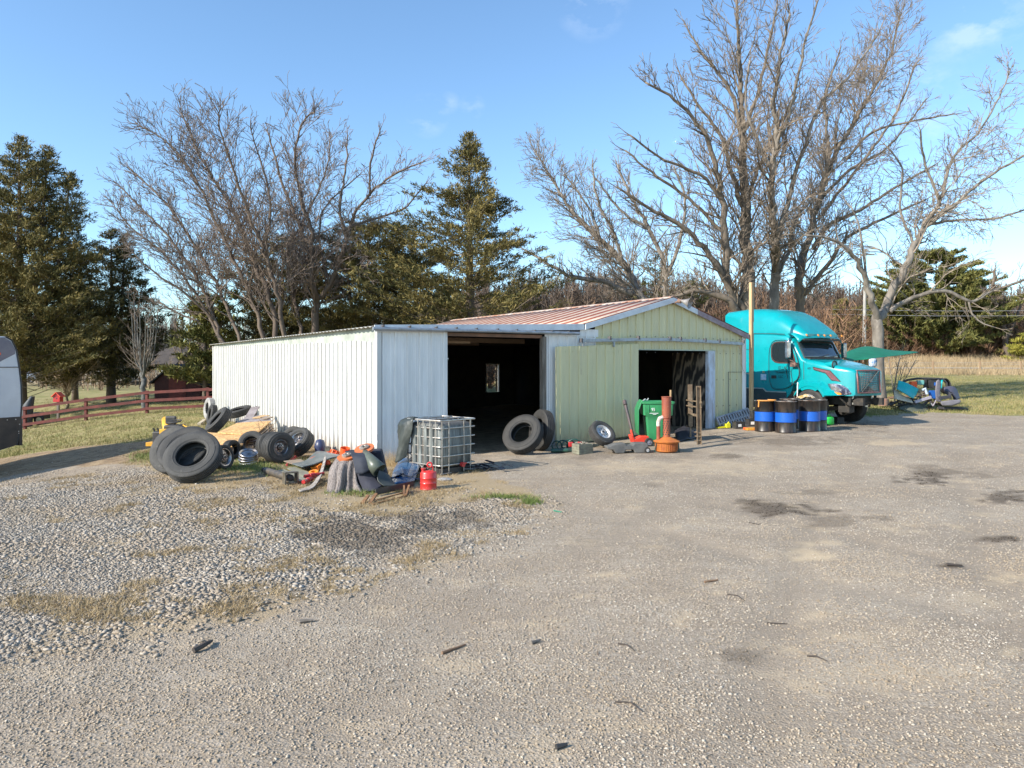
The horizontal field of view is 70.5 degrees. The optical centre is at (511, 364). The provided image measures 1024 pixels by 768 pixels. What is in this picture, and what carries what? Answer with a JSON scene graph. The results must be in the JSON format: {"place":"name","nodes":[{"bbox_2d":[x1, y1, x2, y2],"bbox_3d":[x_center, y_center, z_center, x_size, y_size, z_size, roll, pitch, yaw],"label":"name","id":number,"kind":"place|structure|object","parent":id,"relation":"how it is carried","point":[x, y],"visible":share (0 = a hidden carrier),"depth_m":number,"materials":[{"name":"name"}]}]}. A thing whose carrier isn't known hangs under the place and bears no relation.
{"place":"outdoors","nodes":[
{"label":"outdoors","id":0,"kind":"place"},
{"bbox_2d":[0,395,235,457],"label":"lawn grass","id":1,"kind":"structure","parent":0,"point":[56,445],"depth_m":27.44,"materials":[{"name":"plant"}]},
{"bbox_2d":[0,463,576,664],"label":"coarse gravel","id":2,"kind":"structure","parent":0,"point":[210,576],"depth_m":8.73,"materials":[{"name":"gravel"}]},
{"bbox_2d":[0,358,1023,767],"bbox_3d":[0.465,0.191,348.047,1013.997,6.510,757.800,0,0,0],"label":"ground","id":3,"kind":"structure","parent":0,"point":[490,422],"depth_m":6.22,"materials":[{"name":"gravel"}]},
{"bbox_2d":[0,336,22,449],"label":"camper trailer","id":4,"kind":"object","parent":3,"relation":"on","point":[11,400],"visible":1,"depth_m":18.76,"materials":[{"name":"silver metal"}]},
{"bbox_2d":[22,396,34,427],"bbox_3d":[-23.521,2.272,35.179,0.628,1.500,0.518,0,0,23],"label":"black sack","id":5,"kind":"object","parent":3,"relation":"on","point":[29,401],"visible":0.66,"depth_m":35.08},
{"bbox_2d":[0,133,130,403],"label":"cedar","id":6,"kind":"object","parent":3,"relation":"on","point":[29,315],"visible":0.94,"depth_m":39.74,"materials":[{"name":"green plant"}]},
{"bbox_2d":[30,353,108,408],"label":"bare shrub","id":7,"kind":"object","parent":3,"relation":"on","point":[68,387],"visible":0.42,"depth_m":43.64,"materials":[{"name":"beige plant"}]},
{"bbox_2d":[27,288,136,399],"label":"cedar","id":8,"kind":"object","parent":3,"relation":"on","point":[75,394],"visible":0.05,"depth_m":47.81,"materials":[{"name":"green plant"}]},
{"bbox_2d":[35,357,180,390],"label":"brushwood edge","id":9,"kind":"object","parent":3,"relation":"on","point":[151,377],"visible":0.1,"depth_m":62.31,"materials":[{"name":"plant"}]},
{"bbox_2d":[41,226,182,403],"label":"cedar","id":10,"kind":"object","parent":3,"relation":"on","point":[112,375],"visible":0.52,"depth_m":44.55,"materials":[{"name":"green plant"}]},
{"bbox_2d":[1,408,231,453],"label":"fallen leaves","id":11,"kind":"object","parent":3,"relation":"on","point":[101,427],"visible":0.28,"depth_m":28.57,"materials":[{"name":"brown plant"}]},
{"bbox_2d":[22,387,211,429],"bbox_3d":[-18.548,2.211,33.981,20.145,2.537,0.158,0,0,0],"label":"rail fence","id":12,"kind":"object","parent":3,"relation":"on","point":[86,407],"visible":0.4,"depth_m":33.90,"materials":[{"name":"wood"}]},
{"bbox_2d":[114,284,160,407],"bbox_3d":[-19.011,-0.690,37.115,1.988,7.566,5.520,0,0,-45],"label":"pollarded tree","id":13,"kind":"object","parent":3,"relation":"on","point":[143,365],"visible":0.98,"depth_m":36.75,"materials":[{"name":"grey plant"}]},
{"bbox_2d":[79,343,200,384],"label":"house","id":14,"kind":"structure","parent":3,"relation":"on","point":[164,356],"depth_m":74.75,"materials":[{"name":"grey"}]},
{"bbox_2d":[146,416,186,445],"bbox_3d":[-8.841,1.786,19.055,1.274,0.856,1.470,0,0,0],"label":"riding mower","id":15,"kind":"object","parent":3,"relation":"on","point":[169,421],"visible":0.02,"depth_m":18.88,"materials":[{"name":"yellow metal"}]},
{"bbox_2d":[149,426,195,474],"bbox_3d":[-6.773,1.714,14.550,0.993,0.965,0.633,0,0,0],"label":"tyre","id":16,"kind":"object","parent":3,"relation":"on","point":[157,442],"visible":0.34,"depth_m":14.51,"materials":[{"name":"rubber"}]},
{"bbox_2d":[163,307,196,363],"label":"bare tree","id":17,"kind":"object","parent":3,"relation":"on","point":[180,348],"visible":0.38,"depth_m":54.95,"materials":[{"name":"brown plant"}]},
{"bbox_2d":[149,364,211,402],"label":"garden shed","id":18,"kind":"structure","parent":3,"relation":"on","point":[161,381],"depth_m":43.00,"materials":[{"name":"red wood"}]},
{"bbox_2d":[169,376,185,400],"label":"door","id":19,"kind":"structure","parent":18,"relation":"in","point":[174,384],"depth_m":42.96,"materials":[{"name":"red wood"}]},
{"bbox_2d":[157,426,207,469],"bbox_3d":[-6.327,1.645,14.050,1.028,0.874,0.841,0,0,0],"label":"tyre","id":20,"kind":"object","parent":3,"relation":"on","point":[196,455],"visible":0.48,"depth_m":13.91,"materials":[{"name":"rubber"}]},
{"bbox_2d":[162,431,222,482],"bbox_3d":[-5.984,1.722,13.600,1.041,0.903,0.844,0,0,0],"label":"tyre","id":21,"kind":"object","parent":3,"relation":"on","point":[177,449],"visible":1,"depth_m":13.48,"materials":[{"name":"rubber"}]},
{"bbox_2d":[153,267,246,402],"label":"cedar","id":22,"kind":"object","parent":3,"relation":"on","point":[200,369],"visible":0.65,"depth_m":40.28,"materials":[{"name":"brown plant"}]},
{"bbox_2d":[92,78,322,342],"bbox_3d":[-15.919,-6.422,37.412,13.338,17.372,8.020,0,0,34],"label":"bare tree","id":23,"kind":"object","parent":3,"relation":"on","point":[243,240],"visible":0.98,"depth_m":36.16,"materials":[{"name":"brown plant"}]},
{"bbox_2d":[205,407,231,432],"bbox_3d":[-8.339,1.579,20.600,0.691,0.770,0.840,0,0,-36],"label":"tyre","id":24,"kind":"object","parent":3,"relation":"on","point":[218,420],"visible":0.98,"depth_m":20.34,"materials":[{"name":"rubber"}]},
{"bbox_2d":[217,445,233,469],"bbox_3d":[-6.019,1.924,15.100,0.226,0.529,0.520,0,0,20],"label":"wheel","id":25,"kind":"object","parent":3,"relation":"on","point":[227,459],"visible":0.62,"depth_m":15.14,"materials":[{"name":"rubber"}]},
{"bbox_2d":[208,432,242,446],"bbox_3d":[-6.900,1.839,17.869,0.863,0.203,2.693,0,0,-31],"label":"chipboard sheet","id":26,"kind":"object","parent":3,"relation":"on","point":[222,438],"visible":0.29,"depth_m":17.83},
{"bbox_2d":[218,421,270,434],"bbox_3d":[-7.029,1.637,19.153,1.063,0.228,2.667,0,0,-8],"label":"chipboard sheet","id":27,"kind":"object","parent":26,"relation":"on","point":[239,428],"visible":0.86,"depth_m":18.90,"materials":[{"name":"wood"}]},
{"bbox_2d":[223,440,240,458],"bbox_3d":[-6.423,1.937,16.600,0.233,0.451,0.440,0,0,24],"label":"tyre","id":28,"kind":"object","parent":3,"relation":"on","point":[232,443],"visible":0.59,"depth_m":16.63,"materials":[{"name":"rubber"}]},
{"bbox_2d":[230,405,250,418],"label":"tyre","id":29,"kind":"object","parent":3,"relation":"on","point":[240,411],"visible":0.72,"depth_m":23.90,"materials":[{"name":"rubber"}]},
{"bbox_2d":[238,431,260,449],"bbox_3d":[-6.108,1.846,17.000,0.608,0.592,0.408,0,0,0],"label":"tyre","id":30,"kind":"object","parent":3,"relation":"on","point":[245,437],"visible":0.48,"depth_m":17.01,"materials":[{"name":"rubber"}]},
{"bbox_2d":[185,232,336,386],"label":"cedar","id":31,"kind":"object","parent":3,"relation":"on","point":[249,320],"visible":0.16,"depth_m":43.67,"materials":[{"name":"brown plant"}]},
{"bbox_2d":[0,446,549,626],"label":"straw tufts","id":32,"kind":"object","parent":3,"relation":"on","point":[122,608],"visible":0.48,"depth_m":8.06,"materials":[{"name":"plant"}]},
{"bbox_2d":[260,432,294,462],"bbox_3d":[-5.148,1.813,15.950,0.390,0.701,0.690,0,0,44],"label":"wheel","id":33,"kind":"object","parent":3,"relation":"on","point":[277,447],"visible":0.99,"depth_m":15.82,"materials":[{"name":"rubber"}]},
{"bbox_2d":[261,467,298,484],"bbox_3d":[-4.421,2.022,13.646,0.250,0.235,1.738,0,0,-35],"label":"drive shaft","id":34,"kind":"object","parent":3,"relation":"on","point":[284,476],"visible":1,"depth_m":13.02,"materials":[{"name":"metal"}]},
{"bbox_2d":[26,287,542,354],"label":"woodland","id":35,"kind":"object","parent":3,"relation":"on","point":[172,326],"visible":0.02,"depth_m":130.38,"materials":[{"name":"plant"}]},
{"bbox_2d":[289,427,314,456],"bbox_3d":[-4.906,1.778,16.700,0.690,0.666,0.631,0,0,34],"label":"wheel","id":36,"kind":"object","parent":3,"relation":"on","point":[303,438],"visible":0.66,"depth_m":16.55,"materials":[{"name":"rubber"}]},
{"bbox_2d":[298,456,326,491],"bbox_3d":[-3.609,1.991,13.514,0.259,0.313,2.607,0,0,-4],"label":"leaf spring","id":37,"kind":"object","parent":3,"relation":"on","point":[315,482],"visible":1,"depth_m":12.98,"materials":[{"name":"metal"}]},
{"bbox_2d":[244,210,441,339],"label":"cedar","id":38,"kind":"object","parent":3,"relation":"on","point":[336,317],"visible":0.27,"depth_m":41.49,"materials":[{"name":"brown plant"}]},
{"bbox_2d":[247,70,440,333],"bbox_3d":[-8.909,-6.218,38.707,10.740,16.981,9.691,0,0,0],"label":"bare tree","id":39,"kind":"object","parent":3,"relation":"on","point":[306,224],"visible":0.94,"depth_m":37.54,"materials":[{"name":"brown plant"}]},
{"bbox_2d":[327,457,362,492],"bbox_3d":[-2.847,1.920,12.436,0.689,0.625,0.561,0,0,0],"label":"blanket","id":40,"kind":"object","parent":3,"relation":"on","point":[342,475],"visible":0.88,"depth_m":12.38,"materials":[{"name":"fabric"}]},
{"bbox_2d":[349,448,387,486],"bbox_3d":[-2.657,1.848,13.095,0.866,0.619,0.643,0,0,-8],"label":"covered crate","id":41,"kind":"object","parent":3,"relation":"on","point":[378,453],"visible":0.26,"depth_m":12.90,"materials":[{"name":"black fabric"}]},
{"bbox_2d":[345,450,370,473],"bbox_3d":[-2.632,1.672,12.658,0.374,0.371,0.810,0,0,-27],"label":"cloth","id":42,"kind":"object","parent":41,"relation":"hanging from","point":[360,463],"visible":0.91,"depth_m":12.36,"materials":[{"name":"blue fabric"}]},
{"bbox_2d":[362,450,385,475],"bbox_3d":[-2.416,1.689,12.458,0.579,0.423,0.273,0,0,38],"label":"rubber duct","id":43,"kind":"object","parent":42,"relation":"on","point":[374,463],"visible":0.97,"depth_m":12.33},
{"bbox_2d":[357,471,381,491],"bbox_3d":[-2.444,1.948,12.346,0.475,0.382,0.218,0,0,39],"label":"denim cloth","id":44,"kind":"object","parent":3,"relation":"on","point":[368,481],"visible":0.91,"depth_m":12.30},
{"bbox_2d":[377,469,395,485],"bbox_3d":[-2.147,1.929,12.378,0.286,0.308,0.318,0,0,45],"label":"rubber strip","id":45,"kind":"object","parent":3,"relation":"on","point":[384,478],"visible":0.98,"depth_m":12.38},
{"bbox_2d":[361,481,413,504],"bbox_3d":[-1.950,2.095,11.930,0.468,0.139,1.564,0,0,30],"label":"angle iron rack","id":46,"kind":"object","parent":3,"relation":"on","point":[383,490],"visible":0.97,"depth_m":11.98,"materials":[{"name":"brown metal"}]},
{"bbox_2d":[210,324,597,459],"bbox_3d":[-5.156,0.657,24.851,6.494,3.485,17.532,0,0,-34],"label":"lean to shed","id":47,"kind":"object","parent":3,"relation":"on","point":[354,388],"visible":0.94,"depth_m":18.20,"materials":[{"name":"white metal"}]},
{"bbox_2d":[392,458,419,483],"bbox_3d":[-2.045,2.023,14.055,0.501,0.214,2.465,0,0,-4],"label":"blue bodywork","id":48,"kind":"object","parent":3,"relation":"on","point":[404,466],"visible":0.72,"depth_m":13.68,"materials":[{"name":"metal"}]},
{"bbox_2d":[359,219,462,324],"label":"cedar","id":49,"kind":"object","parent":3,"relation":"on","point":[427,244],"visible":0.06,"depth_m":45.74,"materials":[{"name":"green plant"}]},
{"bbox_2d":[420,462,436,489],"bbox_3d":[-1.447,1.911,12.566,0.294,0.476,0.294,0,0,0],"label":"fuel can","id":50,"kind":"object","parent":3,"relation":"on","point":[428,479],"visible":0.99,"depth_m":12.46,"materials":[{"name":"red paint"}]},
{"bbox_2d":[407,415,474,474],"bbox_3d":[-1.399,1.589,14.540,1.107,1.072,0.994,0,0,42],"label":"caged tank","id":51,"kind":"object","parent":3,"relation":"on","point":[442,443],"visible":0.94,"depth_m":14.21,"materials":[{"name":"plastic"}]},
{"bbox_2d":[395,417,417,462],"bbox_3d":[-2.121,1.492,14.548,0.505,0.918,0.332,0,0,22],"label":"rubber sheet","id":52,"kind":"object","parent":51,"relation":"on","point":[405,428],"visible":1,"depth_m":14.41,"materials":[{"name":"rubber"}]},
{"bbox_2d":[333,129,579,324],"bbox_3d":[-3.013,-5.191,38.331,13.408,14.390,12.046,0,0,0],"label":"cedar","id":53,"kind":"object","parent":3,"relation":"on","point":[475,209],"visible":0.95,"depth_m":36.88,"materials":[{"name":"green plant"}]},
{"bbox_2d":[459,460,512,470],"bbox_3d":[-0.569,2.053,14.655,1.191,0.252,0.762,0,0,0],"label":"plastic scrap","id":54,"kind":"object","parent":3,"relation":"on","point":[489,467],"visible":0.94,"depth_m":14.58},
{"bbox_2d":[123,412,879,505],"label":"green weeds","id":55,"kind":"object","parent":3,"relation":"on","point":[528,501],"visible":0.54,"depth_m":14.65,"materials":[{"name":"plant"}]},
{"bbox_2d":[9,418,1022,753],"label":"leaf debris","id":56,"kind":"object","parent":3,"relation":"on","point":[589,588],"visible":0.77,"depth_m":5.95,"materials":[{"name":"plant"}]},
{"bbox_2d":[502,414,543,454],"bbox_3d":[0.262,1.646,17.250,1.000,0.923,0.736,0,0,31],"label":"tyre","id":57,"kind":"object","parent":3,"relation":"on","point":[532,442],"visible":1,"depth_m":17.11,"materials":[{"name":"rubber"}]},
{"bbox_2d":[529,409,554,450],"bbox_3d":[0.722,1.588,17.750,0.377,1.012,1.000,0,0,-25],"label":"tyre","id":58,"kind":"object","parent":3,"relation":"on","point":[546,417],"visible":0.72,"depth_m":17.40,"materials":[{"name":"rubber"}]},
{"bbox_2d":[551,439,581,452],"bbox_3d":[1.317,1.955,17.464,0.774,0.351,0.377,0,0,0],"label":"crate","id":59,"kind":"object","parent":3,"relation":"on","point":[562,449],"visible":0.75,"depth_m":17.44,"materials":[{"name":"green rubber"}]},
{"bbox_2d":[572,441,592,454],"bbox_3d":[1.660,1.944,17.045,0.406,0.270,0.318,0,0,-30],"label":"weathered crate","id":60,"kind":"object","parent":3,"relation":"on","point":[584,447],"visible":1,"depth_m":16.95,"materials":[{"name":"grey wood"}]},
{"bbox_2d":[436,296,748,445],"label":"workshop building","id":61,"kind":"structure","parent":3,"relation":"on","point":[652,348],"depth_m":21.95,"materials":[{"name":"green metal"}]},
{"bbox_2d":[555,342,638,445],"bbox_3d":[2.324,0.697,19.314,2.837,2.745,0.115,0,0,-34],"label":"sliding door","id":62,"kind":"structure","parent":61,"relation":"in","point":[592,382],"depth_m":19.20,"materials":[{"name":"green metal"}]},
{"bbox_2d":[588,421,615,445],"bbox_3d":[2.247,1.710,18.100,0.690,0.623,0.579,0,0,-34],"label":"wheel","id":63,"kind":"object","parent":3,"relation":"on","point":[601,433],"visible":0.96,"depth_m":18.00,"materials":[{"name":"rubber"}]},
{"bbox_2d":[513,122,702,303],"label":"bare tree","id":64,"kind":"object","parent":3,"relation":"on","point":[610,255],"visible":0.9,"depth_m":44.50,"materials":[{"name":"brown plant"}]},
{"bbox_2d":[604,442,650,452],"bbox_3d":[2.694,1.934,16.948,1.025,0.235,0.356,0,0,-8],"label":"moulded tray","id":65,"kind":"object","parent":3,"relation":"on","point":[634,447],"visible":1,"depth_m":16.86,"materials":[{"name":"plastic"}]},
{"bbox_2d":[623,400,653,446],"bbox_3d":[3.137,1.481,18.634,0.570,1.125,1.341,0,0,-10],"label":"floor jack","id":66,"kind":"object","parent":3,"relation":"on","point":[645,439],"visible":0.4,"depth_m":18.10,"materials":[{"name":"red metal"}]},
{"bbox_2d":[635,398,674,442],"bbox_3d":[3.682,1.433,18.771,0.933,1.162,0.842,0,0,3],"label":"wheeled bin","id":67,"kind":"object","parent":3,"relation":"on","point":[651,411],"visible":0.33,"depth_m":18.45,"materials":[{"name":"plastic"}]},
{"bbox_2d":[633,254,678,298],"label":"bare tree","id":68,"kind":"object","parent":3,"relation":"on","point":[644,282],"visible":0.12,"depth_m":49.96,"materials":[{"name":"brown plant"}]},
{"bbox_2d":[653,396,679,451],"bbox_3d":[3.624,1.392,17.006,0.620,1.303,0.620,0,0,-5],"label":"orchard stove","id":69,"kind":"object","parent":3,"relation":"on","point":[666,442],"visible":1,"depth_m":16.91,"materials":[{"name":"orange paint"}]},
{"bbox_2d":[674,426,696,440],"bbox_3d":[4.844,1.860,20.105,0.688,0.241,3.119,0,0,10],"label":"black tarp","id":70,"kind":"object","parent":3,"relation":"on","point":[682,433],"visible":0.84,"depth_m":19.66,"materials":[{"name":"plastic"}]},
{"bbox_2d":[487,283,885,390],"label":"thicket","id":71,"kind":"object","parent":3,"relation":"on","point":[492,373],"visible":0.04,"depth_m":48.52,"materials":[{"name":"plant"}]},
{"bbox_2d":[686,384,701,444],"bbox_3d":[4.693,1.261,18.759,0.215,1.487,1.092,0,0,0],"label":"channel frame","id":72,"kind":"object","parent":3,"relation":"on","point":[690,413],"visible":0.99,"depth_m":18.30,"materials":[{"name":"brown metal"}]},
{"bbox_2d":[374,259,1023,324],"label":"woodland","id":73,"kind":"object","parent":3,"relation":"on","point":[577,294],"visible":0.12,"depth_m":111.69,"materials":[{"name":"plant"}]},
{"bbox_2d":[682,278,721,316],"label":"cedar","id":74,"kind":"object","parent":3,"relation":"on","point":[703,300],"visible":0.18,"depth_m":51.74,"materials":[{"name":"green plant"}]},
{"bbox_2d":[600,0,812,311],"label":"bare tree","id":75,"kind":"object","parent":3,"relation":"on","point":[734,299],"visible":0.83,"depth_m":33.89,"materials":[{"name":"grey plant"}]},
{"bbox_2d":[716,408,750,428],"bbox_3d":[6.865,1.681,22.283,1.654,0.681,0.245,0,0,-37],"label":"plastic pallet","id":76,"kind":"object","parent":3,"relation":"on","point":[742,415],"visible":0.58,"depth_m":22.29,"materials":[{"name":"plastic"}]},
{"bbox_2d":[749,282,753,410],"bbox_3d":[7.538,-0.325,22.825,0.118,4.553,0.100,0,0,-34],"label":"wooden post","id":77,"kind":"object","parent":3,"relation":"on","point":[751,346],"visible":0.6,"depth_m":22.78,"materials":[{"name":"beige wood"}]},
{"bbox_2d":[754,399,776,431],"bbox_3d":[7.291,1.450,20.888,0.653,0.902,0.619,0,0,-30],"label":"oil drum","id":78,"kind":"object","parent":3,"relation":"on","point":[764,420],"visible":0.97,"depth_m":20.65,"materials":[{"name":"paint"}]},
{"bbox_2d":[775,400,796,432],"bbox_3d":[7.722,1.456,20.450,0.600,0.883,0.600,0,0,39],"label":"oil drum","id":79,"kind":"object","parent":3,"relation":"on","point":[785,416],"visible":1,"depth_m":20.21,"materials":[{"name":"paint"}]},
{"bbox_2d":[725,309,883,421],"bbox_3d":[9.241,-0.040,25.813,2.620,3.900,8.000,0,0,-28],"label":"semi truck","id":80,"kind":"object","parent":3,"relation":"on","point":[796,353],"visible":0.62,"depth_m":23.86,"materials":[{"name":"teal paint"}]},
{"bbox_2d":[799,400,820,431],"bbox_3d":[8.515,1.444,20.750,0.600,0.883,0.600,0,0,-26],"label":"oil drum","id":81,"kind":"object","parent":3,"relation":"on","point":[809,415],"visible":1,"depth_m":20.51,"materials":[{"name":"paint"}]},
{"bbox_2d":[715,0,906,309],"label":"bare tree","id":82,"kind":"object","parent":3,"relation":"on","point":[775,147],"visible":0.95,"depth_m":32.79,"materials":[{"name":"brown plant"}]},
{"bbox_2d":[806,399,826,429],"bbox_3d":[8.946,1.455,21.300,0.600,0.883,0.600,0,0,-36],"label":"oil drum","id":83,"kind":"object","parent":3,"relation":"on","point":[823,414],"visible":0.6,"depth_m":21.03,"materials":[{"name":"paint"}]},
{"bbox_2d":[826,297,870,350],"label":"cedar","id":84,"kind":"object","parent":3,"relation":"on","point":[835,306],"visible":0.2,"depth_m":89.67,"materials":[{"name":"brown plant"}]},
{"bbox_2d":[699,303,1023,357],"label":"thicket","id":85,"kind":"object","parent":3,"relation":"on","point":[926,351],"visible":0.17,"depth_m":97.72,"materials":[{"name":"plant"}]},
{"bbox_2d":[753,0,972,312],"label":"bare tree","id":86,"kind":"object","parent":3,"relation":"on","point":[802,292],"visible":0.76,"depth_m":40.35,"materials":[{"name":"grey plant"}]},
{"bbox_2d":[840,346,917,410],"bbox_3d":[14.375,0.517,28.801,6.234,2.594,1.548,0,0,-44],"label":"green canopy","id":87,"kind":"object","parent":3,"relation":"on","point":[865,353],"visible":0.91,"depth_m":28.34,"materials":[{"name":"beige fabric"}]},
{"bbox_2d":[754,373,1023,415],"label":"field grass","id":88,"kind":"structure","parent":3,"relation":"on","point":[992,411],"depth_m":36.10,"materials":[{"name":"plant"}]},
{"bbox_2d":[885,338,922,401],"bbox_3d":[18.290,0.294,33.668,2.176,3.294,1.001,0,0,-18],"label":"bare shrub","id":89,"kind":"object","parent":3,"relation":"on","point":[895,377],"visible":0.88,"depth_m":33.52,"materials":[{"name":"brown plant"}]},
{"bbox_2d":[788,44,1023,397],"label":"bare tree","id":90,"kind":"object","parent":3,"relation":"on","point":[902,276],"visible":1,"depth_m":34.53,"materials":[{"name":"grey plant"}]},
{"bbox_2d":[899,403,929,412],"bbox_3d":[16.081,1.717,28.553,1.602,0.445,1.352,0,0,0],"label":"olive tarp","id":91,"kind":"object","parent":3,"relation":"on","point":[909,407],"visible":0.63,"depth_m":28.63,"materials":[{"name":"fabric"}]},
{"bbox_2d":[888,396,942,409],"bbox_3d":[16.318,1.575,29.329,2.196,0.728,1.138,0,0,0],"label":"mixed scrap","id":92,"kind":"object","parent":3,"relation":"on","point":[891,403],"visible":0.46,"depth_m":29.19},
{"bbox_2d":[903,377,947,405],"bbox_3d":[16.790,1.076,29.285,1.950,1.145,0.798,0,0,-8],"label":"wrecked dashboard","id":93,"kind":"object","parent":92,"relation":"on","point":[929,382],"visible":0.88,"depth_m":29.45,"materials":[{"name":"black plastic"}]},
{"bbox_2d":[896,381,918,398],"bbox_3d":[15.739,0.974,28.827,1.047,0.719,0.375,0,0,0],"label":"teal fender","id":94,"kind":"object","parent":93,"relation":"on","point":[909,390],"visible":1,"depth_m":28.88,"materials":[{"name":"paint"}]},
{"bbox_2d":[844,352,1023,375],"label":"tall dry grass","id":95,"kind":"structure","parent":3,"relation":"on","point":[970,365],"depth_m":79.56,"materials":[{"name":"plant"}]},
{"bbox_2d":[856,246,1023,355],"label":"cedar","id":96,"kind":"object","parent":3,"relation":"on","point":[935,325],"visible":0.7,"depth_m":96.54,"materials":[{"name":"green plant"}]},
{"bbox_2d":[935,380,967,409],"bbox_3d":[17.388,1.176,28.725,1.416,1.203,0.750,0,0,0],"label":"truck seat","id":97,"kind":"object","parent":3,"relation":"on","point":[948,404],"visible":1,"depth_m":28.55,"materials":[{"name":"grey fabric"}]},
{"bbox_2d":[889,361,1023,371],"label":"pasture fence","id":98,"kind":"object","parent":3,"relation":"on","point":[932,362],"visible":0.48,"depth_m":73.99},
{"bbox_2d":[952,300,1016,357],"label":"cedar","id":99,"kind":"object","parent":3,"relation":"on","point":[999,351],"visible":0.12,"depth_m":97.40,"materials":[{"name":"green plant"}]},
{"bbox_2d":[979,262,1023,354],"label":"bare tree","id":100,"kind":"object","parent":3,"relation":"on","point":[1005,349],"visible":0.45,"depth_m":96.57,"materials":[{"name":"brown plant"}]},
{"bbox_2d":[1000,332,1023,361],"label":"conifer","id":101,"kind":"object","parent":3,"relation":"on","point":[1017,350],"visible":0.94,"depth_m":88.30,"materials":[{"name":"green plant"}]},
{"bbox_2d":[0,0,1023,341],"label":"sky","id":102,"kind":"structure","parent":0,"point":[437,71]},
{"bbox_3d":[-4.223,1.998,15.346,0.235,0.156,0.213,0,0,0],"label":"plastic hub","id":103,"kind":"object","parent":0,"visible":0},
{"bbox_2d":[292,451,338,466],"bbox_3d":[-4.090,1.960,15.151,1.009,0.170,1.378,0,0,-33],"label":"fender sheet","id":104,"kind":"object","parent":103,"relation":"on","point":[316,457],"visible":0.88,"depth_m":15.02,"materials":[{"name":"metal"}]},
{"bbox_3d":[-5.770,2.112,15.879,0.401,0.147,0.395,0,0,0],"label":"hubcap","id":105,"kind":"object","parent":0,"visible":0},
{"bbox_2d":[238,456,258,462],"bbox_3d":[-5.771,2.046,15.879,0.420,0.156,0.411,0,0,0],"label":"hubcap","id":106,"kind":"object","parent":105,"relation":"on","point":[241,461],"visible":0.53,"depth_m":15.73,"materials":[{"name":"silver metal"}]},
{"bbox_2d":[239,455,257,460],"bbox_3d":[-5.771,1.991,15.879,0.411,0.169,0.399,0,0,0],"label":"hubcap","id":107,"kind":"object","parent":106,"relation":"on","point":[244,459],"visible":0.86,"depth_m":15.73,"materials":[{"name":"silver metal"}]},
{"bbox_2d":[239,448,257,458],"bbox_3d":[-5.771,1.936,15.879,0.399,0.187,0.386,0,0,0],"label":"hubcap","id":108,"kind":"object","parent":107,"relation":"on","point":[248,453],"visible":1,"depth_m":15.84,"materials":[{"name":"silver metal"}]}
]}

